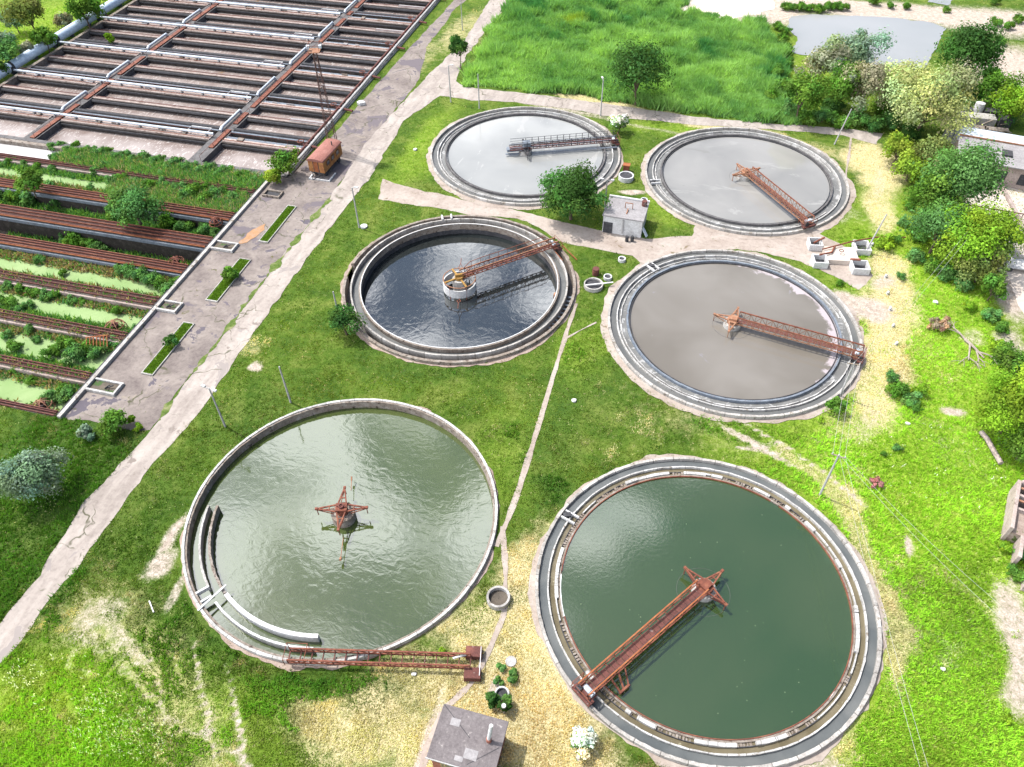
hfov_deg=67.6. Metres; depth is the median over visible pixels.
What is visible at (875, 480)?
shrub
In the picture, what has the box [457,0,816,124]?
reed bed
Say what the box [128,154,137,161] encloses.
shrub
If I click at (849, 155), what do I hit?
footpath
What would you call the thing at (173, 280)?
shrub
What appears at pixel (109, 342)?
shrub
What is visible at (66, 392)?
shrub
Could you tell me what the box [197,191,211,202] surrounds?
shrub
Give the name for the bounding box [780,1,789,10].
shrub
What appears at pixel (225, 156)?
water
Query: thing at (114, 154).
shrub
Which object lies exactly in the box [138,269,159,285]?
shrub
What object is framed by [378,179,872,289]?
gravel lane
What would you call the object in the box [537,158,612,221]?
bush
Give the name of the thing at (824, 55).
broadleaf tree
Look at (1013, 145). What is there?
long building
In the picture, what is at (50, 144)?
shrub
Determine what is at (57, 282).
rail track
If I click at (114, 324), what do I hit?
rusty cage
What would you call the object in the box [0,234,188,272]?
rail track
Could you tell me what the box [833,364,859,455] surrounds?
overhead wires
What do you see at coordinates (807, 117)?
shrub
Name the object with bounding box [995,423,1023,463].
broadleaf tree
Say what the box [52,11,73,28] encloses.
bush
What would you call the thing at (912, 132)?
shrub
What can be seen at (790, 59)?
shrub
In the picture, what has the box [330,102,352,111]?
gate valve
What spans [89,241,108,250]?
shrub
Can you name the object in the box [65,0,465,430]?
yard
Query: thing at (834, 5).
shrub
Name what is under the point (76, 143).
shrub
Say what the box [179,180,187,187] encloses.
shrub
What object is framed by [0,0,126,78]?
white duct
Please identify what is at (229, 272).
shrub
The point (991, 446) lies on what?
concrete pipe
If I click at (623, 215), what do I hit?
pump house
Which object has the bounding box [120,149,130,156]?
shrub
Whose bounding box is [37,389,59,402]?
shrub
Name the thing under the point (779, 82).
shrub
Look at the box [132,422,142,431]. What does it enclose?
shrub
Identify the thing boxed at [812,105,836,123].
shrub
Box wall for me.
[999,183,1023,227]
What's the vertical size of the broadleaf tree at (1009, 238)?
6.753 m
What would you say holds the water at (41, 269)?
in the old basins at (196, 254)
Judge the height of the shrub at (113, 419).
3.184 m
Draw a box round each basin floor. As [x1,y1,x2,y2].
[0,230,191,262]
[41,205,179,229]
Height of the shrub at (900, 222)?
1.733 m
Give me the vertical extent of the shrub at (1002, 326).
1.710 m
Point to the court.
(1016, 277)
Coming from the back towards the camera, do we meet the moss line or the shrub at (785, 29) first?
the shrub at (785, 29)
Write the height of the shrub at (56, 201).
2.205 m
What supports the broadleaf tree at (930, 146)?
on the ground at (90, 614)
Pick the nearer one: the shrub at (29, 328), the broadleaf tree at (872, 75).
the shrub at (29, 328)
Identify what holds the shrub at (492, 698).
on the ground at (90, 614)
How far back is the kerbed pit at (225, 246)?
114.07 m
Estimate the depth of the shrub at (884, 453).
85.64 m
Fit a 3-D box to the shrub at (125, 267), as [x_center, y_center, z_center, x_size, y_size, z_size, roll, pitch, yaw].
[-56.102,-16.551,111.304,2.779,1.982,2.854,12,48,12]
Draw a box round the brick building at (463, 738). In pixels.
[425,704,508,766]
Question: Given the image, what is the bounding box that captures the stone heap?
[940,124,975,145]
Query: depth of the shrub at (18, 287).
108.35 m
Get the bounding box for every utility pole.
[200,384,225,426]
[279,366,291,402]
[477,74,479,108]
[600,178,613,208]
[819,452,845,495]
[834,109,851,144]
[839,361,859,396]
[866,214,886,249]
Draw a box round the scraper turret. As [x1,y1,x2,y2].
[315,476,367,560]
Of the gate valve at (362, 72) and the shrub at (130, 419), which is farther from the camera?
the gate valve at (362, 72)
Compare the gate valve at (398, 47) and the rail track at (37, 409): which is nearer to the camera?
the rail track at (37, 409)
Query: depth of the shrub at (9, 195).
126.04 m
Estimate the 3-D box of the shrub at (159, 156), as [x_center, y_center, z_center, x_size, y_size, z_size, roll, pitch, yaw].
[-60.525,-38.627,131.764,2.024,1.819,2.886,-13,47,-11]
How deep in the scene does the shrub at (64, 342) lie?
99.88 m
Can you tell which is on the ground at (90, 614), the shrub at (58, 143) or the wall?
the shrub at (58, 143)
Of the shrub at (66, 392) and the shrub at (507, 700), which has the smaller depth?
the shrub at (507, 700)
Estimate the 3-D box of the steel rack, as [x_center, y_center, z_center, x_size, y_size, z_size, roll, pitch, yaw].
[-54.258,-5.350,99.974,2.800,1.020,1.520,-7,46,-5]
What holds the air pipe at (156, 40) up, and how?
on the aeration basin at (239, 136)
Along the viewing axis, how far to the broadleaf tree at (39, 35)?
159.61 m
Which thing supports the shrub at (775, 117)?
on the ground at (90, 614)
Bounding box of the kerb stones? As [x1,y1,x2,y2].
[309,173,335,181]
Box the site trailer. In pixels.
[306,138,342,179]
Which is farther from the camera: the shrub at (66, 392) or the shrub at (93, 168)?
the shrub at (93, 168)
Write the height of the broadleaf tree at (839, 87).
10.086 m
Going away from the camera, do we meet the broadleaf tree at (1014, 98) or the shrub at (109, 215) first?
the shrub at (109, 215)
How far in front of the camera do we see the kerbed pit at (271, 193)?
123.94 m
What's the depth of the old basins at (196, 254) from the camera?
116.52 m
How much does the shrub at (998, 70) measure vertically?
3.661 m
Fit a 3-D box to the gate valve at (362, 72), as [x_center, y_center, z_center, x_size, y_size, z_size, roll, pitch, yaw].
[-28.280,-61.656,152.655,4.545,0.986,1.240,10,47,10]
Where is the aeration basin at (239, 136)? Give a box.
[0,0,439,177]
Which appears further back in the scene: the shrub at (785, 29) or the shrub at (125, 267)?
the shrub at (785, 29)
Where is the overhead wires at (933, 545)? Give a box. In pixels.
[844,460,1023,638]
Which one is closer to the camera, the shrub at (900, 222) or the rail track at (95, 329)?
the rail track at (95, 329)
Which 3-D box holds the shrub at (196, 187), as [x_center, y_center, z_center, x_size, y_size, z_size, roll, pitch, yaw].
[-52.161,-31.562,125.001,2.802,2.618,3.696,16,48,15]
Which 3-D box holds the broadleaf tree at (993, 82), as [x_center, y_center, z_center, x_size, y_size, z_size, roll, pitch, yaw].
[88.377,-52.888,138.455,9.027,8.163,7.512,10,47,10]
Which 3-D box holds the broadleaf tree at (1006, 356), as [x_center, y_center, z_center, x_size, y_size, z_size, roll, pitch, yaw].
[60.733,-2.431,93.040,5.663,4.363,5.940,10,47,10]
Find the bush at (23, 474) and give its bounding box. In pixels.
[0,442,73,502]
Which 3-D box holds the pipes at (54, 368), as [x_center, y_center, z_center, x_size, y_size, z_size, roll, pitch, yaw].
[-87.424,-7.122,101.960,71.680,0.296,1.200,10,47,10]
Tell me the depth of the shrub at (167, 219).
120.75 m
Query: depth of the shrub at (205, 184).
125.47 m
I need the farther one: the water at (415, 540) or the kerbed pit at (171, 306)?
the kerbed pit at (171, 306)
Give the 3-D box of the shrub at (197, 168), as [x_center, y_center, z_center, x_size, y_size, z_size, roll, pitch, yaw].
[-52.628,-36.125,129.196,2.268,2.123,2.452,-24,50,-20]
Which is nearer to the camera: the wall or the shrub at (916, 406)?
the shrub at (916, 406)
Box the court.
[959,179,1023,312]
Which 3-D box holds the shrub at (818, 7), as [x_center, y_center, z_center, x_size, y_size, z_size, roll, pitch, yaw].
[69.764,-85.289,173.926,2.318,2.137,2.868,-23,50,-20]
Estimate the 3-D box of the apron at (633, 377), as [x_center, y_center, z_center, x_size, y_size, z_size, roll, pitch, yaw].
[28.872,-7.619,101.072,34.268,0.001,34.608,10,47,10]
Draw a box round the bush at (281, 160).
[264,146,299,175]
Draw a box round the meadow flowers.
[2,423,1005,761]
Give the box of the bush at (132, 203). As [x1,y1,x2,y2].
[100,182,167,227]
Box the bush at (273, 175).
[263,168,284,183]
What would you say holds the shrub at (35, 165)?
in the water at (70, 181)
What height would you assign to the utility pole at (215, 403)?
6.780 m
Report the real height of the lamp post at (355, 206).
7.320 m
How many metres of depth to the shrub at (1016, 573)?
74.75 m
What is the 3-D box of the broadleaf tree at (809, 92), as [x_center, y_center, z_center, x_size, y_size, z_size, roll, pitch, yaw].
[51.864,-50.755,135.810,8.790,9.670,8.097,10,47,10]
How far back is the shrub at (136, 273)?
109.81 m
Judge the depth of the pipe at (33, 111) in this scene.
140.03 m
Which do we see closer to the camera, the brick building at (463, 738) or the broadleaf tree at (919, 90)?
the brick building at (463, 738)
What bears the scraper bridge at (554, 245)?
on the settling tank at (463, 224)
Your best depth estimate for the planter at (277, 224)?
118.01 m
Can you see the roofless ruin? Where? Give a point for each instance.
(1012, 531)
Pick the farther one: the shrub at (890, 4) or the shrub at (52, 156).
the shrub at (890, 4)
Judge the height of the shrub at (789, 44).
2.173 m
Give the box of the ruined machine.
[956,101,1012,133]
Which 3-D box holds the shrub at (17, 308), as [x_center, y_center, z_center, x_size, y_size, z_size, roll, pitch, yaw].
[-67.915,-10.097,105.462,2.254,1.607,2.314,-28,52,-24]
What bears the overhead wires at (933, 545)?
attached to the utility pole at (825, 482)
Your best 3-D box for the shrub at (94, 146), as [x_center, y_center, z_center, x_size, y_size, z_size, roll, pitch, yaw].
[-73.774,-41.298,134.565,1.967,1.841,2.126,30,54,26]
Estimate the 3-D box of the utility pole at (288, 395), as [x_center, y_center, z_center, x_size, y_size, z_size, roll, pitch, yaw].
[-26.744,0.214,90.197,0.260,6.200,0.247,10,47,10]
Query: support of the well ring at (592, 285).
on the ground at (90, 614)
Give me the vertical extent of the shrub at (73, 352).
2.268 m
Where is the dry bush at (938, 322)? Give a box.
[926,315,951,331]
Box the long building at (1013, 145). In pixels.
[954,126,1023,189]
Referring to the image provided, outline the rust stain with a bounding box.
[239,224,264,243]
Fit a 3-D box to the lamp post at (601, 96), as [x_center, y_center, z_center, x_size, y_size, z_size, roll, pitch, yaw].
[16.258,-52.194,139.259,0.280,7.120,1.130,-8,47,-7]
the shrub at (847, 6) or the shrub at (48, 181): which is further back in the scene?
the shrub at (847, 6)
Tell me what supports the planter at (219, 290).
on the yard at (143, 399)
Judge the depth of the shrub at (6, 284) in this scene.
108.85 m
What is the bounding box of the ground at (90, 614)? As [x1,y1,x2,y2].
[0,0,1023,766]
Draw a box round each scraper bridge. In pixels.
[459,235,576,278]
[505,130,619,159]
[571,566,727,707]
[713,307,866,363]
[732,163,817,228]
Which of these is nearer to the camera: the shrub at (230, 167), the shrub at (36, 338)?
the shrub at (36, 338)
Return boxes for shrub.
[0,280,12,290]
[0,293,18,307]
[0,329,12,338]
[2,188,21,202]
[6,339,24,351]
[8,304,27,311]
[14,283,25,292]
[18,191,36,205]
[20,159,27,167]
[22,300,35,308]
[24,286,40,297]
[24,323,33,335]
[24,374,38,385]
[30,334,40,343]
[32,161,40,169]
[32,254,45,264]
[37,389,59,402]
[38,288,53,301]
[38,342,64,358]
[43,179,55,184]
[46,142,55,150]
[47,152,57,159]
[47,164,55,171]
[49,199,60,205]
[50,290,60,297]
[54,336,76,349]
[55,141,67,145]
[55,383,65,391]
[57,269,67,277]
[57,384,74,403]
[58,232,64,242]
[61,231,80,245]
[61,342,86,365]
[65,293,77,304]
[70,139,80,146]
[72,154,82,161]
[73,146,89,153]
[76,297,85,305]
[76,423,95,440]
[78,236,97,247]
[79,339,92,352]
[85,144,97,149]
[85,344,107,360]
[86,182,94,189]
[89,164,101,175]
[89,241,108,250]
[91,145,106,154]
[95,407,127,437]
[104,174,116,182]
[104,206,120,220]
[104,335,115,346]
[105,145,113,151]
[110,151,123,159]
[111,306,125,314]
[112,340,120,347]
[113,263,120,269]
[114,261,135,277]
[115,171,127,179]
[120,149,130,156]
[125,264,148,281]
[125,415,135,422]
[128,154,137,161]
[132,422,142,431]
[136,150,150,160]
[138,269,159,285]
[141,178,157,189]
[145,155,156,164]
[152,275,166,289]
[156,154,166,163]
[157,176,169,185]
[157,210,176,228]
[158,282,178,294]
[161,159,173,168]
[161,333,179,345]
[167,275,179,283]
[169,154,185,163]
[171,182,178,191]
[173,220,190,231]
[176,160,190,169]
[178,185,193,198]
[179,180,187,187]
[182,220,195,230]
[185,182,202,196]
[194,164,204,171]
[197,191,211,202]
[197,222,212,233]
[200,182,210,191]
[203,161,217,170]
[208,184,226,198]
[209,227,219,236]
[213,165,227,173]
[220,266,238,281]
[221,164,233,172]
[226,191,239,202]
[235,188,248,196]
[323,301,367,334]
[485,690,501,708]
[493,675,503,685]
[496,662,506,671]
[496,693,512,711]
[507,675,517,683]
[508,667,517,676]
[764,87,780,99]
[770,63,783,75]
[770,109,781,121]
[772,20,781,30]
[774,78,791,88]
[776,32,789,43]
[779,24,792,33]
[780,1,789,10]
[780,97,802,115]
[783,56,794,66]
[785,42,794,54]
[792,3,802,10]
[798,110,816,126]
[802,4,811,10]
[808,3,816,11]
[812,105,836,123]
[813,3,824,13]
[817,416,824,422]
[820,97,846,112]
[822,5,830,10]
[823,0,832,9]
[824,396,849,412]
[826,110,852,128]
[829,2,839,9]
[834,279,843,285]
[839,3,850,9]
[845,105,871,127]
[867,0,881,5]
[867,113,886,133]
[869,94,895,113]
[869,476,884,487]
[875,233,895,250]
[880,450,888,456]
[881,111,904,130]
[884,233,903,242]
[884,379,910,397]
[886,368,901,383]
[887,0,896,7]
[892,442,904,451]
[896,216,908,226]
[896,271,906,280]
[900,391,922,406]
[901,122,923,140]
[902,1,910,9]
[905,247,926,263]
[906,226,927,242]
[909,382,930,394]
[910,398,924,411]
[922,256,943,273]
[936,262,963,283]
[942,6,951,12]
[954,276,975,292]
[962,300,977,311]
[968,83,987,99]
[980,307,1003,323]
[981,66,1001,76]
[988,336,1004,352]
[989,16,1003,25]
[990,0,1001,4]
[995,318,1011,333]
[997,706,1013,724]
[998,540,1013,552]
[1001,114,1017,126]
[1003,20,1016,30]
[1006,563,1023,581]
[1012,12,1023,24]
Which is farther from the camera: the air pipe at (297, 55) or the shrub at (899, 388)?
the air pipe at (297, 55)
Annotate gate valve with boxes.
[297,139,317,148]
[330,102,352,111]
[359,70,380,78]
[385,42,404,49]
[408,16,426,23]
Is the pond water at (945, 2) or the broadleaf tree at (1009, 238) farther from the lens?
the pond water at (945, 2)
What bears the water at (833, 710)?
in the settling tank at (567, 516)
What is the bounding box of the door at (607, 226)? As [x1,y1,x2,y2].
[603,221,612,232]
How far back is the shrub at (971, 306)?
102.13 m
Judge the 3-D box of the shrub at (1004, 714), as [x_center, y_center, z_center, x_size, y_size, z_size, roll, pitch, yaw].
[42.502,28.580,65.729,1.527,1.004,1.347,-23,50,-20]
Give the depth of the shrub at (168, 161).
129.88 m
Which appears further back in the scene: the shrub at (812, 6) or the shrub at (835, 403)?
the shrub at (812, 6)
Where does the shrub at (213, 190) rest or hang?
in the water at (70, 181)
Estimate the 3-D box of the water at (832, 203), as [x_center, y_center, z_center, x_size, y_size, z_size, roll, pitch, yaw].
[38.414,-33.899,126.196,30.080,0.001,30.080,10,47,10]
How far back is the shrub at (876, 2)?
176.13 m
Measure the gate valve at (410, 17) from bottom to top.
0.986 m
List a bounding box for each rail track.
[0,153,255,192]
[0,178,234,220]
[0,204,212,246]
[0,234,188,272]
[0,270,159,304]
[0,309,128,339]
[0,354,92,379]
[0,399,58,415]
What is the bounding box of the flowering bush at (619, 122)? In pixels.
[607,113,630,131]
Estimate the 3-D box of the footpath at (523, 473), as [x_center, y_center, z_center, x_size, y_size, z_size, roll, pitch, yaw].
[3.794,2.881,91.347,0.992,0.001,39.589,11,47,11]
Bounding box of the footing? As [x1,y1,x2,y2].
[360,224,367,228]
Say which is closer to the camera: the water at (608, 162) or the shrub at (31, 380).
the shrub at (31, 380)
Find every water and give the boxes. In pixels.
[0,0,420,172]
[0,143,58,158]
[0,167,106,189]
[0,249,171,295]
[0,291,142,330]
[0,329,111,369]
[0,373,76,410]
[190,407,492,658]
[352,223,565,354]
[363,233,556,347]
[432,109,617,202]
[438,113,612,198]
[446,116,603,194]
[538,461,876,766]
[549,469,864,753]
[561,477,851,738]
[610,253,858,414]
[618,257,850,408]
[628,264,839,398]
[647,130,846,232]
[653,133,839,228]
[662,137,830,222]
[788,14,945,67]
[928,0,950,4]
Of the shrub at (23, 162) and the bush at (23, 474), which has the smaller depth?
the bush at (23, 474)
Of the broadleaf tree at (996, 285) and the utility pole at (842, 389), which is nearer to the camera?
the utility pole at (842, 389)
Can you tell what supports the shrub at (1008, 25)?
on the ground at (90, 614)
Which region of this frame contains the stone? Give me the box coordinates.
[357,100,365,105]
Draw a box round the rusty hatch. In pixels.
[623,162,630,170]
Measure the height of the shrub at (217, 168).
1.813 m
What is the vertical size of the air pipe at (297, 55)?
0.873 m
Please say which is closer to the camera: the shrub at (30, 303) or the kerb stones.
the shrub at (30, 303)
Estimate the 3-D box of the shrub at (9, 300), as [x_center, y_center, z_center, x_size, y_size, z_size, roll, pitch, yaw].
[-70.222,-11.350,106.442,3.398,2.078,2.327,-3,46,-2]
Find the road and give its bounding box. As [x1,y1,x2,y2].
[0,0,881,662]
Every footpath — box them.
[419,711,440,766]
[442,526,507,707]
[494,303,577,546]
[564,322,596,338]
[846,137,851,174]
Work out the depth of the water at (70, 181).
129.76 m
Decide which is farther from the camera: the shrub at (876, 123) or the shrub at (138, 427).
the shrub at (876, 123)
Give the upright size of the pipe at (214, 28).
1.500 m
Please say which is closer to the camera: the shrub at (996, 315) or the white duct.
the shrub at (996, 315)
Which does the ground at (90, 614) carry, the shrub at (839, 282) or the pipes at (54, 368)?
the shrub at (839, 282)
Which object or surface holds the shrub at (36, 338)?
in the water at (28, 347)
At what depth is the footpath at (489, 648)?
72.18 m
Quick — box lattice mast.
[306,41,336,138]
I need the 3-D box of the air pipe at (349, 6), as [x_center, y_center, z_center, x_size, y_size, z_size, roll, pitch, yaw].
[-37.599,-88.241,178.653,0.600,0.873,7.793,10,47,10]
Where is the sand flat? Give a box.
[683,0,774,19]
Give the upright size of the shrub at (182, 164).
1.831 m
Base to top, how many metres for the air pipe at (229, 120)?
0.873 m
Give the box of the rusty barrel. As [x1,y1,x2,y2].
[592,266,598,276]
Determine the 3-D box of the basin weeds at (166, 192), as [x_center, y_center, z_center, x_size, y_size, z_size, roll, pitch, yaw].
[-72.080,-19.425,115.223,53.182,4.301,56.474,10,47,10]
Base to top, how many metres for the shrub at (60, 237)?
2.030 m
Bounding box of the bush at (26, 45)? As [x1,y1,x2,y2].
[16,39,33,53]
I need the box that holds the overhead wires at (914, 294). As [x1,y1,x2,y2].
[861,235,970,361]
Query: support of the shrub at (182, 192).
in the water at (70, 181)
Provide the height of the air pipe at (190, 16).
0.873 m
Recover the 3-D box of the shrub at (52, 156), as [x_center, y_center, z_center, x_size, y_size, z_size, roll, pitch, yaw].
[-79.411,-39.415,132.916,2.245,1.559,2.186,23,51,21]
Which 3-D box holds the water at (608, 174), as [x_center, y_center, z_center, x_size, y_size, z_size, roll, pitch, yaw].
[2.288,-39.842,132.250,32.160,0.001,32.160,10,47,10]
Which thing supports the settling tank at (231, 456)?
on the ground at (90, 614)
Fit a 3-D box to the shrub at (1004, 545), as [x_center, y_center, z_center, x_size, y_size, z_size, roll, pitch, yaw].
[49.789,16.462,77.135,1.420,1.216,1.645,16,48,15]
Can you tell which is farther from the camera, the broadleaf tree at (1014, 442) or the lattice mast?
the lattice mast
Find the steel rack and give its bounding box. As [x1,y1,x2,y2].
[85,335,107,347]
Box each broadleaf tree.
[0,0,44,28]
[0,8,24,32]
[12,166,44,197]
[28,25,57,52]
[61,0,107,27]
[103,32,114,42]
[448,34,468,67]
[600,31,675,104]
[779,68,833,116]
[793,34,856,82]
[821,27,896,73]
[822,57,863,106]
[833,57,895,112]
[871,57,919,95]
[874,51,989,139]
[880,128,914,165]
[889,144,930,183]
[899,195,975,255]
[902,166,974,231]
[905,133,956,166]
[911,135,1013,209]
[927,196,1023,269]
[934,18,1014,87]
[952,239,1018,286]
[962,362,1023,440]
[976,70,1023,107]
[979,271,1009,300]
[986,83,1023,122]
[989,336,1023,376]
[992,211,1023,251]
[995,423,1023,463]
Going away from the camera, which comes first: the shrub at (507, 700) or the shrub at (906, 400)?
the shrub at (507, 700)
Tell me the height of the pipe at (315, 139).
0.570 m
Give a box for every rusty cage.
[32,397,55,408]
[105,318,126,330]
[167,255,186,265]
[209,217,222,226]
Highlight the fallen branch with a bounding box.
[949,320,996,370]
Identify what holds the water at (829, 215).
in the settling tank at (759, 136)
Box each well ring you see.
[486,586,509,610]
[495,686,508,702]
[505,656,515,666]
[584,277,612,292]
[603,273,611,280]
[618,171,633,182]
[618,256,625,262]
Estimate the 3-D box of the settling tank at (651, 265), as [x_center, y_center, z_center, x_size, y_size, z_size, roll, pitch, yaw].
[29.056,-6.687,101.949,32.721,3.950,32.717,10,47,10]
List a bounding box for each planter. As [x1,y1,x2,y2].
[141,321,194,375]
[205,258,250,302]
[258,205,296,242]
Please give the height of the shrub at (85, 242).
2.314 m
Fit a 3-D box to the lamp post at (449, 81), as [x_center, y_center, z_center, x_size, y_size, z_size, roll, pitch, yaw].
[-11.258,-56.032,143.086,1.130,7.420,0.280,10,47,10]
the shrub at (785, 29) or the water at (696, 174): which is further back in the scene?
the shrub at (785, 29)
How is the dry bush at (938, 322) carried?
on the ground at (90, 614)
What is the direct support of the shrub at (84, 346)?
in the water at (28, 347)
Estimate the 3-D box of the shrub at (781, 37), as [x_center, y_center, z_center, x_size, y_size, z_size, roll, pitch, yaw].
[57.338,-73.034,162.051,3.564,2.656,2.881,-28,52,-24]
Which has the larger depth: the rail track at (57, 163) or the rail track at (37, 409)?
the rail track at (57, 163)
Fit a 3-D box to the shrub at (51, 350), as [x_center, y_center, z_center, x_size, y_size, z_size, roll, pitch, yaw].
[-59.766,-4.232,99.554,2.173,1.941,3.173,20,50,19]
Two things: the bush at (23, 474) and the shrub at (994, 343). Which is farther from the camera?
the shrub at (994, 343)
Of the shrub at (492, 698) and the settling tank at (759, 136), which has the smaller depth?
the shrub at (492, 698)
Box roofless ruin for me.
[1000,479,1023,590]
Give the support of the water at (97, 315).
in the old basins at (196, 254)
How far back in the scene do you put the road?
104.13 m
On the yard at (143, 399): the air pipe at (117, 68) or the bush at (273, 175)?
the bush at (273, 175)
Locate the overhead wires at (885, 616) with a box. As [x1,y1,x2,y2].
[839,455,927,765]
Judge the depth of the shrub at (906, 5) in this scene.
174.47 m
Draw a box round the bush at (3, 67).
[0,60,9,74]
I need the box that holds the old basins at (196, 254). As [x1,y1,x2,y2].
[0,138,269,418]
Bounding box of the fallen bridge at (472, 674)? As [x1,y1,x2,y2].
[282,643,482,681]
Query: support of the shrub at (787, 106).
on the ground at (90, 614)
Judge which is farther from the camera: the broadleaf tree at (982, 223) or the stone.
the stone
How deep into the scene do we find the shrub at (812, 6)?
173.99 m
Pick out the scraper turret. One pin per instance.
(341, 510)
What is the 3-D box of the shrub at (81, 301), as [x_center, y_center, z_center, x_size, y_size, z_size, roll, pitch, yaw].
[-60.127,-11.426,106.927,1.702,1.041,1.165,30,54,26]
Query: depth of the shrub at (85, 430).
87.77 m
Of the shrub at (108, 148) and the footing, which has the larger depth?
the shrub at (108, 148)
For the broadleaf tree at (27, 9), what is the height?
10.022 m
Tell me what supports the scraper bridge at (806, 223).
on the settling tank at (759, 136)
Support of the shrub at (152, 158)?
on the basin floor
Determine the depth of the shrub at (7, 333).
101.95 m
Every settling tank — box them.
[182,398,497,664]
[342,214,575,364]
[430,106,620,205]
[535,457,882,766]
[607,249,862,419]
[645,127,849,235]
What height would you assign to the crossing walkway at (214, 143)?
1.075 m
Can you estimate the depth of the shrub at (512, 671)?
68.58 m
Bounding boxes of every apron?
[179,406,499,671]
[340,241,579,366]
[426,110,623,209]
[527,454,887,766]
[600,248,866,422]
[640,127,856,239]
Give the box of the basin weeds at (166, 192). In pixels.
[0,145,265,410]
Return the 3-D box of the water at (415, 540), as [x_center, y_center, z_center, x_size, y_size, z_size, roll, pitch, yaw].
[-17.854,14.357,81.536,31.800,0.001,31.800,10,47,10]
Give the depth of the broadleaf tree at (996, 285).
101.79 m
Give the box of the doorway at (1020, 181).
[1016,174,1023,185]
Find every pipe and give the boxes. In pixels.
[0,105,213,136]
[10,66,251,99]
[57,39,284,68]
[60,90,87,111]
[97,15,314,40]
[106,60,129,78]
[146,33,167,49]
[176,0,340,15]
[182,9,200,23]
[219,109,241,131]
[256,76,276,95]
[289,47,306,64]
[291,0,436,167]
[318,21,333,37]
[344,0,357,12]
[979,430,1003,464]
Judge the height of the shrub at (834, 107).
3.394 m
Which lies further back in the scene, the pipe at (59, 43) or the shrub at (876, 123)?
the pipe at (59, 43)
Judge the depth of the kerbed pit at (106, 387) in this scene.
94.14 m
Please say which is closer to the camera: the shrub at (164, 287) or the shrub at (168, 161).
the shrub at (164, 287)
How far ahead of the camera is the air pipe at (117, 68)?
155.63 m
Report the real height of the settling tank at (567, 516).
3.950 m
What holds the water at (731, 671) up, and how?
in the settling tank at (567, 516)
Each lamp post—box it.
[351,186,359,227]
[448,64,453,101]
[600,76,603,115]
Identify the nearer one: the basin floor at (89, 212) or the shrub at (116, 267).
the shrub at (116, 267)
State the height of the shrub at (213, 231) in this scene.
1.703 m
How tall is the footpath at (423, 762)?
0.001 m
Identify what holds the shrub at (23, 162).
in the water at (70, 181)
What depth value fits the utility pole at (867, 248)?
109.59 m
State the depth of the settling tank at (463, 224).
107.59 m
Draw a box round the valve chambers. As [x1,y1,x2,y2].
[806,237,905,274]
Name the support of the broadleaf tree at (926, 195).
on the ground at (90, 614)
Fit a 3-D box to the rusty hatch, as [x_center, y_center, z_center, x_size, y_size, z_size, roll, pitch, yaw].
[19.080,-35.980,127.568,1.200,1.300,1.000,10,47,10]
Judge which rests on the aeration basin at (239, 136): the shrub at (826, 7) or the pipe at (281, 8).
the pipe at (281, 8)
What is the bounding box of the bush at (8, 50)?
[0,35,20,63]
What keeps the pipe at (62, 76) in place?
on the aeration basin at (239, 136)
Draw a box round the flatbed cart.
[1003,253,1023,271]
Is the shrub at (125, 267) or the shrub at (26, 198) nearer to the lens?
the shrub at (125, 267)
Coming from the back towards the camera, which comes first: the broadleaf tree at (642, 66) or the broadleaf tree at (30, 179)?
the broadleaf tree at (642, 66)
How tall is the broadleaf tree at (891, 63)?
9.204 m
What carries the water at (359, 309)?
in the settling tank at (463, 224)
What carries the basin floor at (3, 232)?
in the old basins at (196, 254)
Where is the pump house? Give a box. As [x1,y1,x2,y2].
[602,194,649,237]
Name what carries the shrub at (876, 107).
on the ground at (90, 614)
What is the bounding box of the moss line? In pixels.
[158,199,331,420]
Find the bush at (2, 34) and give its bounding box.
[0,30,17,43]
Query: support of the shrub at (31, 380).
in the water at (10, 389)
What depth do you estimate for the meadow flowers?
66.51 m
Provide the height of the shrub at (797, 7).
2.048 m
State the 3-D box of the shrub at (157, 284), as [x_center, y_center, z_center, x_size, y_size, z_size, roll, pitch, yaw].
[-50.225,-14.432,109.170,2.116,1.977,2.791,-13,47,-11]
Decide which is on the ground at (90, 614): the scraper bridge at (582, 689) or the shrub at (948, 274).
the shrub at (948, 274)
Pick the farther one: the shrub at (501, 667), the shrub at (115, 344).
the shrub at (115, 344)
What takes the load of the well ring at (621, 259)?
on the ground at (90, 614)
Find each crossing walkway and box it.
[30,0,221,137]
[199,0,365,159]
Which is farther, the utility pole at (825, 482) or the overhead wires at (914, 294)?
the overhead wires at (914, 294)
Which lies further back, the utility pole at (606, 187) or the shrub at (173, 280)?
the utility pole at (606, 187)
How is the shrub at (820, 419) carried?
on the ground at (90, 614)
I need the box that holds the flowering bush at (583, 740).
[569,725,597,760]
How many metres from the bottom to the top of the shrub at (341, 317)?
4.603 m
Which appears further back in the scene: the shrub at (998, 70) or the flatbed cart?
the shrub at (998, 70)
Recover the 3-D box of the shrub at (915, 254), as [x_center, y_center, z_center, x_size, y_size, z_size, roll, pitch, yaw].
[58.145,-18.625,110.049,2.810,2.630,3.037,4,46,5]
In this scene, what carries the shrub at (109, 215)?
on the basin floor at (89, 212)
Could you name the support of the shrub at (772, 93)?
on the ground at (90, 614)
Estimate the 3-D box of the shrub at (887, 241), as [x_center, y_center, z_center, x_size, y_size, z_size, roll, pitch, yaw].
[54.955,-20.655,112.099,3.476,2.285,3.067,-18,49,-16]
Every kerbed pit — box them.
[85,377,124,396]
[156,299,183,313]
[210,240,239,252]
[262,189,283,198]

